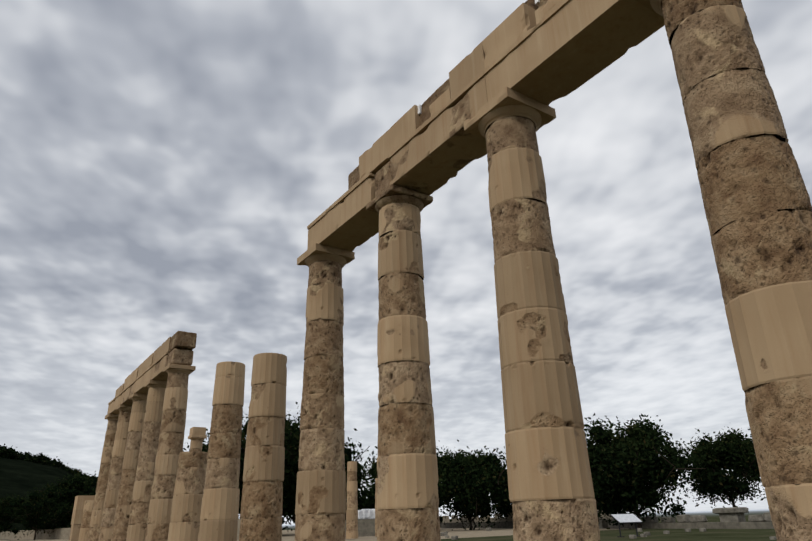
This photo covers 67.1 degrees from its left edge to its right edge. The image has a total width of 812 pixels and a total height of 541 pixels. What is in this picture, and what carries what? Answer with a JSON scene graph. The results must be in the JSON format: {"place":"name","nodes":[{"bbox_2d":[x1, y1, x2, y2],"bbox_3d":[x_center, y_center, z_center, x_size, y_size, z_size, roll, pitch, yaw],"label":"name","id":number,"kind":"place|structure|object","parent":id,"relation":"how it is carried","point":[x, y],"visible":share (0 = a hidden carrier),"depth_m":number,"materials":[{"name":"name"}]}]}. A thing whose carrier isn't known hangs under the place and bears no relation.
{"place":"outdoors","nodes":[
{"label":"outdoors","id":0,"kind":"place"},
{"bbox_2d":[0,457,96,530],"bbox_3d":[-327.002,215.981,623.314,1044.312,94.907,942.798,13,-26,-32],"label":"hill","id":1,"kind":"structure","parent":0,"point":[20,478],"depth_m":447.35,"materials":[{"name":"green plant"}]},
{"bbox_2d":[0,445,19,458],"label":"hill tree","id":2,"kind":"object","parent":1,"relation":"on","point":[8,454],"visible":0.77,"depth_m":557.12,"materials":[{"name":"green plant"}]},
{"bbox_2d":[2,447,19,458],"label":"hill tree","id":3,"kind":"object","parent":1,"relation":"on","point":[12,453],"visible":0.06,"depth_m":563.67,"materials":[{"name":"green plant"}]},
{"bbox_2d":[15,452,31,459],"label":"hill tree","id":4,"kind":"object","parent":1,"relation":"on","point":[21,454],"visible":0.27,"depth_m":571.09,"materials":[{"name":"green plant"}]},
{"bbox_2d":[21,452,36,460],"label":"hill tree","id":5,"kind":"object","parent":1,"relation":"on","point":[29,455],"visible":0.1,"depth_m":574.84,"materials":[{"name":"green plant"}]},
{"bbox_2d":[24,456,39,463],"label":"hill tree","id":6,"kind":"object","parent":1,"relation":"on","point":[32,459],"visible":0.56,"depth_m":571.62,"materials":[{"name":"green plant"}]},
{"bbox_2d":[34,453,47,462],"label":"hill tree","id":7,"kind":"object","parent":1,"relation":"on","point":[40,457],"visible":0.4,"depth_m":587.70,"materials":[{"name":"green plant"}]},
{"bbox_2d":[41,460,54,465],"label":"hill tree","id":8,"kind":"object","parent":1,"relation":"on","point":[44,462],"visible":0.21,"depth_m":579.49,"materials":[{"name":"green plant"}]},
{"bbox_2d":[46,458,67,469],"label":"hill tree","id":9,"kind":"object","parent":1,"relation":"on","point":[59,464],"visible":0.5,"depth_m":578.73,"materials":[{"name":"green plant"}]},
{"bbox_2d":[71,469,81,474],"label":"hill tree","id":10,"kind":"object","parent":1,"relation":"on","point":[75,471],"visible":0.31,"depth_m":583.94,"materials":[{"name":"green plant"}]},
{"bbox_2d":[68,495,94,540],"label":"pier","id":11,"kind":"structure","parent":0,"point":[77,514],"depth_m":33.18,"materials":[{"name":"stone"}]},
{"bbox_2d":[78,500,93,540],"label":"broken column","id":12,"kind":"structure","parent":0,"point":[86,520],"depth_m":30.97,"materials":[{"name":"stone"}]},
{"bbox_2d":[98,404,131,540],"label":"column","id":13,"kind":"structure","parent":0,"point":[112,491],"depth_m":27.28,"materials":[{"name":"stone"}]},
{"bbox_2d":[120,381,134,404],"bbox_3d":[-12.225,5.600,27.792,0.844,0.630,2.894,13,-26,-32],"label":"architrave","id":14,"kind":"object","parent":13,"relation":"on","point":[127,391],"visible":0.33,"depth_m":27.68,"materials":[{"name":"stone"}]},
{"bbox_2d":[123,368,137,389],"bbox_3d":[-12.341,4.933,27.711,0.240,0.550,2.755,13,-26,-32],"label":"frieze","id":15,"kind":"object","parent":14,"relation":"on","point":[131,377],"visible":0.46,"depth_m":27.48,"materials":[{"name":"stone"}]},
{"bbox_2d":[145,364,195,540],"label":"column","id":16,"kind":"structure","parent":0,"point":[171,436],"depth_m":20.72,"materials":[{"name":"stone"}]},
{"bbox_2d":[167,348,193,365],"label":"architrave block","id":17,"kind":"structure","parent":16,"relation":"on","point":[180,356],"depth_m":21.95,"materials":[{"name":"stone"}]},
{"bbox_2d":[170,331,196,350],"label":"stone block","id":18,"kind":"structure","parent":17,"relation":"on","point":[183,340],"depth_m":22.04,"materials":[{"name":"stone"}]},
{"bbox_2d":[168,451,206,540],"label":"stub column","id":19,"kind":"structure","parent":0,"point":[184,525],"depth_m":17.87,"materials":[{"name":"stone"}]},
{"bbox_2d":[198,361,244,540],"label":"broken column","id":20,"kind":"structure","parent":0,"point":[219,510],"depth_m":16.01,"materials":[{"name":"stone"}]},
{"bbox_2d":[239,353,286,540],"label":"broken column","id":21,"kind":"structure","parent":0,"point":[262,500],"depth_m":13.73,"materials":[{"name":"stone"}]},
{"bbox_2d":[0,528,635,540],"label":"ground","id":22,"kind":"structure","parent":0,"point":[288,535],"depth_m":56.97,"materials":[{"name":"stone"}]},
{"bbox_2d":[0,494,24,539],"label":"tree","id":23,"kind":"object","parent":22,"relation":"on","point":[5,516],"visible":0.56,"depth_m":118.04,"materials":[{"name":"green plant"}]},
{"bbox_2d":[5,486,74,539],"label":"tree","id":24,"kind":"object","parent":22,"relation":"on","point":[34,513],"visible":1,"depth_m":111.75,"materials":[{"name":"green plant"}]},
{"bbox_2d":[33,469,97,526],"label":"tree","id":25,"kind":"object","parent":22,"relation":"on","point":[70,489],"visible":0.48,"depth_m":121.92,"materials":[{"name":"green plant"}]},
{"bbox_2d":[71,485,96,524],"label":"tree","id":26,"kind":"object","parent":22,"relation":"on","point":[92,493],"depth_m":112.58,"materials":[{"name":"green plant"}]},
{"bbox_2d":[188,435,206,451],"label":"distant column","id":27,"kind":"structure","parent":22,"relation":"on","point":[196,442],"depth_m":38.41,"materials":[{"name":"stone"}]},
{"bbox_2d":[189,427,205,435],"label":"stone block","id":28,"kind":"structure","parent":27,"relation":"on","point":[197,430],"depth_m":38.66,"materials":[{"name":"beige stone"}]},
{"bbox_2d":[346,461,357,538],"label":"distant column","id":29,"kind":"structure","parent":22,"relation":"on","point":[352,519],"depth_m":48.08,"materials":[{"name":"stone"}]},
{"bbox_2d":[345,519,374,536],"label":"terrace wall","id":30,"kind":"structure","parent":22,"relation":"on","point":[366,527],"depth_m":55.61,"materials":[{"name":"stone"}]},
{"bbox_2d":[358,510,362,519],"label":"stone block","id":31,"kind":"object","parent":30,"relation":"on","point":[360,514],"visible":0.33,"depth_m":56.96,"materials":[{"name":"stone"}]},
{"bbox_2d":[361,509,370,519],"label":"stone block","id":32,"kind":"object","parent":30,"relation":"on","point":[365,513],"visible":0.58,"depth_m":57.05,"materials":[{"name":"stone"}]},
{"bbox_2d":[368,510,372,518],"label":"stone block","id":33,"kind":"object","parent":30,"relation":"on","point":[370,514],"visible":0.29,"depth_m":57.02,"materials":[{"name":"stone"}]},
{"bbox_2d":[375,478,377,536],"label":"distant column","id":34,"kind":"structure","parent":22,"relation":"on","point":[376,482],"depth_m":51.48,"materials":[{"name":"stone"}]},
{"bbox_2d":[438,488,450,526],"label":"tree","id":35,"kind":"object","parent":22,"relation":"on","point":[440,517],"depth_m":83.56,"materials":[{"name":"green plant"}]},
{"bbox_2d":[439,510,611,522],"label":"court wall","id":36,"kind":"structure","parent":22,"relation":"on","point":[455,520],"depth_m":81.08,"materials":[{"name":"stone"}]},
{"bbox_2d":[0,509,776,540],"bbox_3d":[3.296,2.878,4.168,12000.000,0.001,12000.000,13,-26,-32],"label":"ground","id":37,"kind":"structure","parent":0,"point":[716,535],"depth_m":36.24,"materials":[{"name":"green plant"}]},
{"bbox_2d":[0,519,240,539],"bbox_3d":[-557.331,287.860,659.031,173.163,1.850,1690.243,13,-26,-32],"label":"wall","id":38,"kind":"structure","parent":37,"relation":"on","point":[60,533],"depth_m":119.76,"materials":[{"name":"stone"}]},
{"bbox_2d":[183,414,298,528],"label":"tree","id":39,"kind":"object","parent":37,"relation":"on","point":[205,447],"visible":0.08,"depth_m":71.11,"materials":[{"name":"green plant"}]},
{"bbox_2d":[239,402,377,530],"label":"tree","id":40,"kind":"object","parent":37,"relation":"on","point":[293,429],"visible":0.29,"depth_m":75.11,"materials":[{"name":"green plant"}]},
{"bbox_2d":[345,454,377,519],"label":"tree","id":41,"kind":"object","parent":37,"relation":"on","point":[364,502],"visible":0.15,"depth_m":73.32,"materials":[{"name":"green plant"}]},
{"bbox_2d":[436,440,512,529],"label":"tree","id":42,"kind":"object","parent":37,"relation":"on","point":[469,482],"visible":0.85,"depth_m":67.06,"materials":[{"name":"green plant"}]},
{"bbox_2d":[489,491,512,521],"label":"tree","id":43,"kind":"object","parent":37,"relation":"on","point":[509,509],"visible":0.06,"depth_m":74.34,"materials":[{"name":"green plant"}]},
{"bbox_2d":[610,514,642,536],"bbox_3d":[12.288,14.131,33.990,1.550,1.186,0.747,6,-24,-19],"label":"info sign","id":44,"kind":"object","parent":37,"relation":"on","point":[624,518],"visible":0.9,"depth_m":34.01,"materials":[{"name":"grey metal"}]},
{"bbox_2d":[629,535,636,538],"bbox_3d":[11.592,13.611,31.300,0.258,0.217,0.330,13,-26,-32],"label":"stone","id":45,"kind":"object","parent":37,"relation":"on","point":[632,536],"visible":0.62,"depth_m":31.21,"materials":[{"name":"grey stone"}]},
{"bbox_2d":[584,413,707,528],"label":"tree","id":46,"kind":"object","parent":37,"relation":"on","point":[635,468],"visible":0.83,"depth_m":49.84,"materials":[{"name":"green plant"}]},
{"bbox_2d":[662,503,685,515],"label":"bush","id":47,"kind":"object","parent":37,"relation":"on","point":[676,510],"visible":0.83,"depth_m":103.00,"materials":[{"name":"green plant"}]},
{"bbox_2d":[608,521,773,528],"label":"wall","id":48,"kind":"structure","parent":37,"relation":"on","point":[728,525],"depth_m":45.02,"materials":[{"name":"stone"}]},
{"bbox_2d":[644,516,658,522],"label":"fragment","id":49,"kind":"object","parent":48,"relation":"on","point":[648,519],"visible":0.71,"depth_m":50.88,"materials":[{"name":"grey stone"}]},
{"bbox_2d":[661,517,675,522],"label":"stone block","id":50,"kind":"structure","parent":48,"relation":"on","point":[670,520],"depth_m":48.96,"materials":[{"name":"grey stone"}]},
{"bbox_2d":[676,515,690,522],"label":"stone block","id":51,"kind":"structure","parent":48,"relation":"on","point":[683,518],"depth_m":47.45,"materials":[{"name":"grey stone"}]},
{"bbox_2d":[690,515,707,521],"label":"stone block","id":52,"kind":"structure","parent":48,"relation":"on","point":[698,518],"depth_m":46.04,"materials":[{"name":"grey stone"}]},
{"bbox_2d":[719,513,745,521],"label":"stone block","id":53,"kind":"structure","parent":48,"relation":"on","point":[738,517],"depth_m":43.00,"materials":[{"name":"grey stone"}]},
{"bbox_2d":[712,507,748,513],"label":"stone slab","id":54,"kind":"structure","parent":53,"relation":"on","point":[732,510],"depth_m":42.96,"materials":[{"name":"grey stone"}]},
{"bbox_2d":[748,515,765,521],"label":"stone block","id":55,"kind":"structure","parent":48,"relation":"on","point":[755,518],"depth_m":41.18,"materials":[{"name":"grey stone"}]},
{"bbox_2d":[763,512,771,521],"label":"stone block","id":56,"kind":"structure","parent":48,"relation":"on","point":[767,516],"depth_m":40.29,"materials":[{"name":"grey stone"}]},
{"bbox_2d":[679,426,765,512],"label":"tree","id":57,"kind":"object","parent":37,"relation":"on","point":[730,452],"visible":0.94,"depth_m":53.17,"materials":[{"name":"green plant"}]},
{"bbox_2d":[0,0,811,524],"label":"sky","id":58,"kind":"structure","parent":0,"point":[166,166],"materials":[{"name":"grey"}]},
{"bbox_2d":[440,519,611,528],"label":"stone wall","id":59,"kind":"structure","parent":0,"point":[602,524],"depth_m":76.62,"materials":[{"name":"grey stone"}]},
{"bbox_2d":[464,87,599,540],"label":"column","id":60,"kind":"structure","parent":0,"point":[551,491],"depth_m":7.24,"materials":[{"name":"stone"}]},
{"bbox_2d":[388,70,487,195],"bbox_3d":[0.754,-2.107,9.976,0.844,0.630,2.592,13,-26,-32],"label":"architrave","id":61,"kind":"object","parent":60,"relation":"on","point":[438,149],"visible":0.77,"depth_m":9.82,"materials":[{"name":"stone"}]},
{"bbox_2d":[419,79,449,125],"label":"stone block","id":62,"kind":"structure","parent":61,"relation":"on","point":[425,115],"depth_m":10.19,"materials":[{"name":"stone"}]},
{"bbox_2d":[418,104,421,114],"bbox_3d":[0.241,-2.737,10.453,0.060,0.168,0.060,13,-26,-32],"label":"spacer","id":63,"kind":"object","parent":62,"relation":"attached to","point":[419,109],"visible":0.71,"depth_m":10.43,"materials":[{"name":"white"}]},
{"bbox_2d":[429,87,450,115],"bbox_3d":[0.636,-2.641,9.849,0.240,0.270,0.542,13,-26,-32],"label":"frieze","id":64,"kind":"object","parent":61,"relation":"on","point":[441,101],"visible":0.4,"depth_m":9.77,"materials":[{"name":"stone"}]},
{"bbox_2d":[449,42,485,97],"bbox_3d":[1.012,-2.996,9.380,0.240,0.550,0.810,13,-26,-32],"label":"frieze","id":65,"kind":"object","parent":61,"relation":"on","point":[467,69],"visible":0.44,"depth_m":9.30,"materials":[{"name":"stone"}]},
{"bbox_2d":[483,0,664,105],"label":"architrave","id":66,"kind":"object","parent":60,"relation":"on","point":[562,48],"visible":0.96,"depth_m":7.80,"materials":[{"name":"stone"}]},
{"bbox_2d":[482,3,535,67],"bbox_3d":[1.480,-3.274,8.737,0.240,0.550,0.870,13,-26,-32],"label":"frieze","id":67,"kind":"object","parent":66,"relation":"on","point":[511,28],"visible":0.52,"depth_m":8.60,"materials":[{"name":"stone"}]},
{"bbox_2d":[525,0,537,9],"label":"stone block","id":68,"kind":"structure","parent":66,"relation":"on","point":[531,3],"depth_m":8.75,"materials":[{"name":"stone"}]},
{"bbox_2d":[538,0,547,7],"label":"stone block","id":69,"kind":"structure","parent":66,"relation":"on","point":[542,3],"depth_m":8.54,"materials":[{"name":"stone"}]},
{"bbox_2d":[535,0,560,24],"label":"frieze","id":70,"kind":"object","parent":66,"relation":"on","point":[543,10],"visible":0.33,"depth_m":8.03,"materials":[{"name":"stone"}]},
{"bbox_2d":[636,0,811,540],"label":"column","id":71,"kind":"structure","parent":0,"point":[756,202],"depth_m":5.19,"materials":[{"name":"stone"}]},
{"bbox_3d":[-6.371,8.736,17.397,2.200,0.350,58.000,13,-26,-32],"label":"stylobate","id":72,"kind":"object","parent":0,"visible":0},
{"bbox_2d":[87,413,118,540],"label":"column","id":73,"kind":"structure","parent":72,"relation":"on","point":[99,500],"depth_m":29.49,"materials":[{"name":"stone"}]},
{"bbox_2d":[107,392,121,413],"bbox_3d":[-13.934,6.614,30.138,0.844,0.630,3.244,13,-26,-32],"label":"architrave","id":74,"kind":"object","parent":73,"relation":"on","point":[114,403],"visible":0.33,"depth_m":29.97,"materials":[{"name":"stone"}]},
{"bbox_2d":[115,383,123,396],"bbox_3d":[-13.709,5.816,29.563,0.240,0.400,1.885,13,-26,-32],"label":"frieze","id":75,"kind":"object","parent":74,"relation":"on","point":[119,389],"visible":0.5,"depth_m":29.40,"materials":[{"name":"stone"}]},
{"bbox_2d":[111,393,147,540],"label":"column","id":76,"kind":"structure","parent":72,"relation":"on","point":[128,477],"depth_m":25.10,"materials":[{"name":"stone"}]},
{"bbox_2d":[134,367,150,393],"bbox_3d":[-10.613,4.643,25.579,0.844,0.630,2.894,13,-26,-32],"label":"architrave","id":77,"kind":"object","parent":76,"relation":"on","point":[141,380],"visible":0.38,"depth_m":25.46,"materials":[{"name":"stone"}]},
{"bbox_2d":[138,353,153,375],"bbox_3d":[-10.770,3.999,25.554,0.240,0.550,2.610,13,-26,-32],"label":"frieze","id":78,"kind":"object","parent":77,"relation":"on","point":[146,364],"visible":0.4,"depth_m":25.36,"materials":[{"name":"stone"}]},
{"bbox_2d":[126,379,166,540],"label":"column","id":79,"kind":"structure","parent":72,"relation":"on","point":[141,498],"depth_m":22.86,"materials":[{"name":"stone"}]},
{"bbox_2d":[149,352,169,380],"bbox_3d":[-9.113,3.752,23.520,0.844,0.630,2.492,13,-26,-32],"label":"architrave","id":80,"kind":"object","parent":79,"relation":"on","point":[158,366],"visible":0.42,"depth_m":23.31,"materials":[{"name":"stone"}]},
{"bbox_2d":[152,337,170,363],"bbox_3d":[-9.287,3.119,23.518,0.240,0.550,2.435,13,-26,-32],"label":"frieze","id":81,"kind":"object","parent":80,"relation":"on","point":[159,351],"visible":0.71,"depth_m":23.28,"materials":[{"name":"stone"}]},
{"bbox_2d":[295,243,354,540],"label":"column","id":82,"kind":"structure","parent":72,"relation":"on","point":[320,508],"depth_m":11.73,"materials":[{"name":"stone"}]},
{"bbox_2d":[307,171,378,250],"bbox_3d":[-1.059,-1.030,12.464,0.844,0.630,2.674,13,-26,-32],"label":"architrave","id":83,"kind":"object","parent":82,"relation":"on","point":[348,220],"visible":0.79,"depth_m":12.17,"materials":[{"name":"stone"}]},
{"bbox_2d":[348,165,359,189],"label":"stone block","id":84,"kind":"structure","parent":83,"relation":"on","point":[353,177],"depth_m":12.09,"materials":[{"name":"stone"}]},
{"bbox_2d":[359,105,419,179],"bbox_3d":[-0.277,-2.236,11.151,0.240,0.560,1.914,13,-26,-32],"label":"frieze","id":85,"kind":"object","parent":83,"relation":"on","point":[373,159],"visible":0.6,"depth_m":11.02,"materials":[{"name":"stone"}]},
{"bbox_2d":[366,184,440,540],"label":"column","id":86,"kind":"structure","parent":72,"relation":"on","point":[407,494],"depth_m":9.49,"materials":[{"name":"stone"}]},
{"bbox_2d":[375,161,390,196],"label":"stone block","id":87,"kind":"structure","parent":86,"relation":"on","point":[382,178],"depth_m":10.99,"materials":[{"name":"beige stone"}]}
]}

